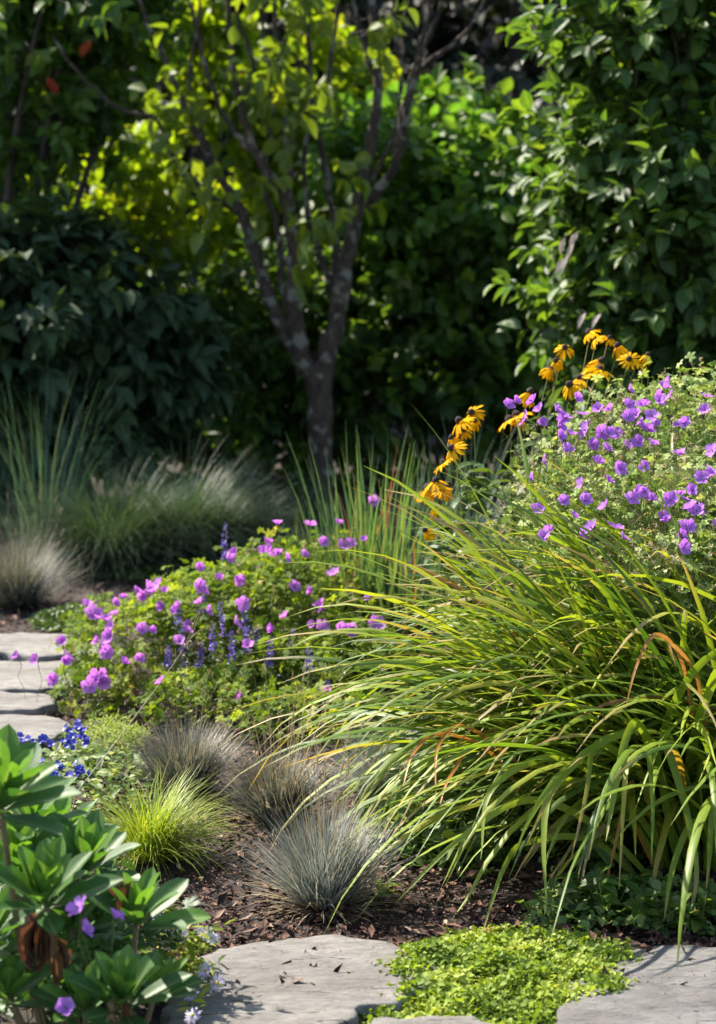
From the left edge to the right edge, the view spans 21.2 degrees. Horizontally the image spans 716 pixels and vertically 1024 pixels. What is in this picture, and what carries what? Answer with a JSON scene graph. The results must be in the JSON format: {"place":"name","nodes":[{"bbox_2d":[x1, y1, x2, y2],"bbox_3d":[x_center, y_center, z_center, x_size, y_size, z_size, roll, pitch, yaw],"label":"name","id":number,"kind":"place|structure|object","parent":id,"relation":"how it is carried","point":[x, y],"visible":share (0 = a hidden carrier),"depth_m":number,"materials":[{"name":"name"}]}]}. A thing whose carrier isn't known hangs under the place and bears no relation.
{"place":"outdoors","nodes":[
{"label":"outdoors","id":0,"kind":"place"},
{"bbox_2d":[38,432,335,586],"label":"soft grass","id":1,"kind":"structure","parent":0,"point":[210,507],"depth_m":9.48,"materials":[{"name":"green plant"}]},
{"bbox_2d":[0,0,715,1023],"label":"ground","id":2,"kind":"structure","parent":0,"point":[232,856],"depth_m":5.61,"materials":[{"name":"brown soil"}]},
{"bbox_2d":[0,691,57,716],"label":"flagstone","id":3,"kind":"object","parent":2,"relation":"on","point":[20,704],"visible":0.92,"depth_m":6.49,"materials":[{"name":"grey stone"}]},
{"bbox_2d":[0,714,70,750],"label":"flagstone","id":4,"kind":"object","parent":2,"relation":"on","point":[33,727],"visible":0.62,"depth_m":6.18,"materials":[{"name":"grey stone"}]},
{"bbox_2d":[0,412,70,543],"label":"tall blue grass","id":5,"kind":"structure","parent":2,"relation":"on","point":[1,486],"depth_m":10.34,"materials":[{"name":"plant"}]},
{"bbox_2d":[0,661,77,700],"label":"flagstone","id":6,"kind":"object","parent":2,"relation":"on","point":[29,677],"visible":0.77,"depth_m":6.89,"materials":[{"name":"grey stone"}]},
{"bbox_2d":[4,56,89,195],"bbox_3d":[-4.146,-3.850,18.776,4.567,6.567,3.994,0,8,0],"label":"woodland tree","id":7,"kind":"object","parent":2,"relation":"on","point":[13,115],"depth_m":17.86,"materials":[{"name":"green plant"}]},
{"bbox_2d":[0,490,103,611],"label":"fescue tuft","id":8,"kind":"object","parent":2,"relation":"on","point":[20,587],"visible":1,"depth_m":8.42,"materials":[{"name":"plant"}]},
{"bbox_2d":[0,632,114,663],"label":"flagstone","id":9,"kind":"object","parent":2,"relation":"on","point":[25,645],"visible":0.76,"depth_m":7.41,"materials":[{"name":"grey stone"}]},
{"bbox_2d":[26,601,106,632],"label":"ground cover","id":10,"kind":"object","parent":2,"relation":"on","point":[51,615],"visible":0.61,"depth_m":8.04,"materials":[{"name":"green plant"}]},
{"bbox_2d":[0,348,154,559],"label":"tall blue grass","id":11,"kind":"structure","parent":2,"relation":"on","point":[52,475],"depth_m":9.67,"materials":[{"name":"plant"}]},
{"bbox_2d":[9,719,176,824],"bbox_3d":[-0.820,0.708,5.529,0.624,0.256,0.869,0,8,0],"label":"plumbago","id":12,"kind":"object","parent":2,"relation":"on","point":[78,764],"visible":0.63,"depth_m":5.47,"materials":[{"name":"green plant"}]},
{"bbox_2d":[0,858,201,1023],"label":"geranium","id":13,"kind":"object","parent":2,"relation":"on","point":[113,940],"visible":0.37,"depth_m":3.81,"materials":[{"name":"green plant"}]},
{"bbox_2d":[54,709,151,778],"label":"feathery ground cover","id":14,"kind":"object","parent":2,"relation":"on","point":[131,731],"visible":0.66,"depth_m":5.94,"materials":[{"name":"green plant"}]},
{"bbox_2d":[0,724,210,1023],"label":"broad leaved plant","id":15,"kind":"object","parent":2,"relation":"on","point":[52,844],"visible":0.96,"depth_m":3.64,"materials":[{"name":"green plant"}]},
{"bbox_2d":[0,0,215,243],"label":"leafy small tree","id":16,"kind":"object","parent":2,"relation":"on","point":[53,99],"visible":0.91,"depth_m":11.83,"materials":[{"name":"green plant"}]},
{"bbox_2d":[0,450,238,587],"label":"soft grass","id":17,"kind":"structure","parent":2,"relation":"on","point":[102,549],"depth_m":9.24,"materials":[{"name":"plant"}]},
{"bbox_2d":[0,182,250,522],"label":"dark shrub","id":18,"kind":"object","parent":2,"relation":"on","point":[66,290],"visible":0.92,"depth_m":10.79,"materials":[{"name":"green plant"}]},
{"bbox_2d":[72,608,206,810],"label":"seed stalk","id":19,"kind":"object","parent":2,"relation":"on","point":[185,644],"visible":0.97,"depth_m":5.12,"materials":[{"name":"plant"}]},
{"bbox_2d":[99,562,217,581],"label":"ground cover","id":20,"kind":"object","parent":2,"relation":"on","point":[146,574],"visible":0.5,"depth_m":9.22,"materials":[{"name":"green plant"}]},
{"bbox_2d":[0,0,322,367],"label":"woodland tree","id":21,"kind":"object","parent":2,"relation":"on","point":[187,155],"visible":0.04,"depth_m":17.11,"materials":[{"name":"green plant"}]},
{"bbox_2d":[73,751,254,884],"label":"golden sedge","id":22,"kind":"object","parent":2,"relation":"on","point":[155,836],"visible":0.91,"depth_m":4.98,"materials":[{"name":"green plant"}]},
{"bbox_2d":[106,670,255,812],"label":"fescue tuft","id":23,"kind":"object","parent":2,"relation":"on","point":[198,759],"visible":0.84,"depth_m":5.53,"materials":[{"name":"plant"}]},
{"bbox_2d":[139,890,241,1023],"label":"aster","id":24,"kind":"object","parent":2,"relation":"on","point":[206,939],"visible":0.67,"depth_m":4.03,"materials":[{"name":"green plant"}]},
{"bbox_2d":[16,0,395,461],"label":"sunlit shrub","id":25,"kind":"object","parent":2,"relation":"on","point":[149,196],"visible":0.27,"depth_m":13.22,"materials":[{"name":"green plant"}]},
{"bbox_2d":[11,494,423,749],"bbox_3d":[-0.464,0.317,6.790,1.412,0.715,1.787,0,8,0],"label":"geranium","id":26,"kind":"object","parent":2,"relation":"on","point":[297,586],"visible":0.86,"depth_m":6.65,"materials":[{"name":"green plant"}]},
{"bbox_2d":[136,459,320,563],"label":"soft grass","id":27,"kind":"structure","parent":2,"relation":"on","point":[240,544],"depth_m":9.76,"materials":[{"name":"green plant"}]},
{"bbox_2d":[157,522,330,717],"bbox_3d":[-0.454,0.392,6.592,0.474,0.602,0.898,-4,9,-29],"label":"salvia","id":28,"kind":"object","parent":2,"relation":"on","point":[232,654],"visible":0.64,"depth_m":6.54,"materials":[{"name":"purple plant"}]},
{"bbox_2d":[197,445,321,529],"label":"leafy bush","id":29,"kind":"object","parent":2,"relation":"on","point":[255,475],"visible":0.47,"depth_m":10.93,"materials":[{"name":"green plant"}]},
{"bbox_2d":[53,0,485,514],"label":"multi stemmed tree","id":30,"kind":"object","parent":2,"relation":"on","point":[315,369],"visible":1,"depth_m":11.04,"materials":[{"name":"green plant"}]},
{"bbox_2d":[183,656,358,836],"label":"fescue tuft","id":31,"kind":"object","parent":2,"relation":"on","point":[258,808],"visible":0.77,"depth_m":5.28,"materials":[{"name":"plant"}]},
{"bbox_2d":[159,934,441,1023],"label":"flagstone","id":32,"kind":"object","parent":2,"relation":"on","point":[230,1002],"visible":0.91,"depth_m":4.07,"materials":[{"name":"grey stone"}]},
{"bbox_2d":[201,946,710,1017],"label":"fallen leaves","id":33,"kind":"object","parent":32,"relation":"on","point":[372,986],"visible":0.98,"depth_m":4.05,"materials":[{"name":"plant"}]},
{"bbox_2d":[137,225,469,490],"bbox_3d":[-0.478,-0.909,12.661,2.397,1.966,1.628,-2,8,-16],"label":"shaded shrub","id":34,"kind":"object","parent":2,"relation":"on","point":[265,410],"visible":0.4,"depth_m":12.28,"materials":[{"name":"green plant"}]},
{"bbox_2d":[253,503,354,639],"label":"sword leaved plant","id":35,"kind":"object","parent":2,"relation":"on","point":[308,542],"visible":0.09,"depth_m":7.26,"materials":[{"name":"green plant"}]},
{"bbox_2d":[222,721,421,934],"bbox_3d":[-0.083,0.738,4.608,0.522,0.446,0.529,0,8,0],"label":"fescue tuft","id":36,"kind":"object","parent":2,"relation":"on","point":[318,877],"visible":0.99,"depth_m":4.59,"materials":[{"name":"plant"}]},
{"bbox_2d":[140,0,560,350],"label":"woodland tree","id":37,"kind":"object","parent":2,"relation":"on","point":[442,36],"visible":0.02,"depth_m":19.25,"materials":[{"name":"green plant"}]},
{"bbox_2d":[281,424,440,672],"bbox_3d":[0.027,0.137,7.082,0.663,0.906,0.662,0,8,0],"label":"sword leaved plant","id":38,"kind":"object","parent":2,"relation":"on","point":[360,559],"visible":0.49,"depth_m":7.02,"materials":[{"name":"green plant"}]},
{"bbox_2d":[14,0,713,158],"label":"undergrowth","id":39,"kind":"object","parent":2,"relation":"on","point":[475,38],"depth_m":26.71,"materials":[{"name":"green plant"}]},
{"bbox_2d":[65,677,688,988],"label":"fallen leaves","id":40,"kind":"object","parent":2,"relation":"on","point":[284,934],"visible":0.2,"depth_m":4.82,"materials":[{"name":"brown plant"}]},
{"bbox_2d":[300,717,466,799],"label":"fescue tuft","id":41,"kind":"object","parent":2,"relation":"on","point":[367,766],"visible":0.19,"depth_m":5.57,"materials":[{"name":"plant"}]},
{"bbox_2d":[375,879,402,896],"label":"plant","id":42,"kind":"object","parent":2,"relation":"on","point":[380,892],"visible":0.73,"depth_m":4.68,"materials":[{"name":"green plant"}]},
{"bbox_2d":[294,449,496,672],"bbox_3d":[0.187,0.169,7.026,0.784,0.845,0.937,-3,8,-18],"label":"sword leaved plant","id":43,"kind":"object","parent":2,"relation":"on","point":[416,557],"visible":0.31,"depth_m":6.92,"materials":[{"name":"green plant"}]},
{"bbox_2d":[249,52,607,492],"bbox_3d":[0.665,-1.468,12.500,2.567,2.992,2.375,4,9,26],"label":"broadleaf shrub","id":44,"kind":"object","parent":2,"relation":"on","point":[445,234],"visible":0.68,"depth_m":11.94,"materials":[{"name":"green plant"}]},
{"bbox_2d":[371,1015,489,1023],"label":"flagstone","id":45,"kind":"object","parent":2,"relation":"on","point":[431,1019],"visible":1,"depth_m":3.89,"materials":[{"name":"grey stone"}]},
{"bbox_2d":[353,786,513,878],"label":"mixed ground cover","id":46,"kind":"object","parent":2,"relation":"on","point":[434,838],"visible":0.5,"depth_m":5.00,"materials":[{"name":"green plant"}]},
{"bbox_2d":[284,409,607,621],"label":"tall blue grass","id":47,"kind":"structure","parent":2,"relation":"on","point":[467,516],"depth_m":8.18,"materials":[{"name":"plant"}]},
{"bbox_2d":[432,818,493,865],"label":"plant","id":48,"kind":"object","parent":2,"relation":"on","point":[449,834],"visible":0.41,"depth_m":4.88,"materials":[{"name":"green plant"}]},
{"bbox_2d":[212,406,715,971],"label":"daylily clump","id":49,"kind":"object","parent":2,"relation":"on","point":[612,742],"visible":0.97,"depth_m":4.84,"materials":[{"name":"green plant"}]},
{"bbox_2d":[358,920,645,1023],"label":"creeping ground cover","id":50,"kind":"object","parent":2,"relation":"on","point":[576,958],"visible":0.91,"depth_m":4.12,"materials":[{"name":"green plant"}]},
{"bbox_2d":[367,760,676,878],"bbox_3d":[0.452,0.795,5.363,0.908,0.131,1.163,0,8,0],"label":"mixed ground cover","id":51,"kind":"object","parent":2,"relation":"on","point":[515,815],"visible":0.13,"depth_m":5.00,"materials":[{"name":"green plant"}]},
{"bbox_2d":[409,328,651,746],"bbox_3d":[0.498,0.090,6.018,0.937,1.325,0.492,-4,9,-26],"label":"coneflower plant","id":52,"kind":"object","parent":2,"relation":"on","point":[595,367],"visible":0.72,"depth_m":5.92,"materials":[{"name":"yellow plant"}]},
{"bbox_2d":[350,0,714,386],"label":"woodland tree","id":53,"kind":"object","parent":2,"relation":"on","point":[523,76],"visible":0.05,"depth_m":18.07,"materials":[{"name":"green plant"}]},
{"bbox_2d":[535,877,599,918],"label":"plant","id":54,"kind":"object","parent":2,"relation":"on","point":[555,888],"visible":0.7,"depth_m":4.53,"materials":[{"name":"green plant"}]},
{"bbox_2d":[479,0,715,568],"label":"tall bush","id":55,"kind":"object","parent":2,"relation":"on","point":[623,214],"visible":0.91,"depth_m":8.72,"materials":[{"name":"green plant"}]},
{"bbox_2d":[479,352,715,713],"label":"geranium","id":56,"kind":"object","parent":2,"relation":"on","point":[637,498],"visible":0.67,"depth_m":5.33,"materials":[{"name":"green plant"}]},
{"bbox_2d":[552,846,650,933],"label":"plant","id":57,"kind":"object","parent":2,"relation":"on","point":[609,894],"visible":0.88,"depth_m":4.51,"materials":[{"name":"green plant"}]},
{"bbox_2d":[514,869,715,934],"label":"mixed ground cover","id":58,"kind":"object","parent":2,"relation":"on","point":[629,904],"visible":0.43,"depth_m":4.49,"materials":[{"name":"green plant"}]},
{"bbox_2d":[553,0,711,166],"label":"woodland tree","id":59,"kind":"object","parent":2,"relation":"on","point":[706,56],"depth_m":17.43,"materials":[{"name":"green plant"}]},
{"bbox_2d":[555,945,715,1023],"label":"flagstone","id":60,"kind":"object","parent":2,"relation":"on","point":[693,1001],"visible":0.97,"depth_m":4.02,"materials":[{"name":"grey stone"}]},
{"bbox_2d":[623,880,687,939],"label":"plant","id":61,"kind":"object","parent":2,"relation":"on","point":[639,907],"visible":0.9,"depth_m":4.44,"materials":[{"name":"green plant"}]},
{"bbox_2d":[659,871,715,935],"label":"plant","id":62,"kind":"object","parent":2,"relation":"on","point":[698,922],"visible":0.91,"depth_m":4.42,"materials":[{"name":"green plant"}]}
]}

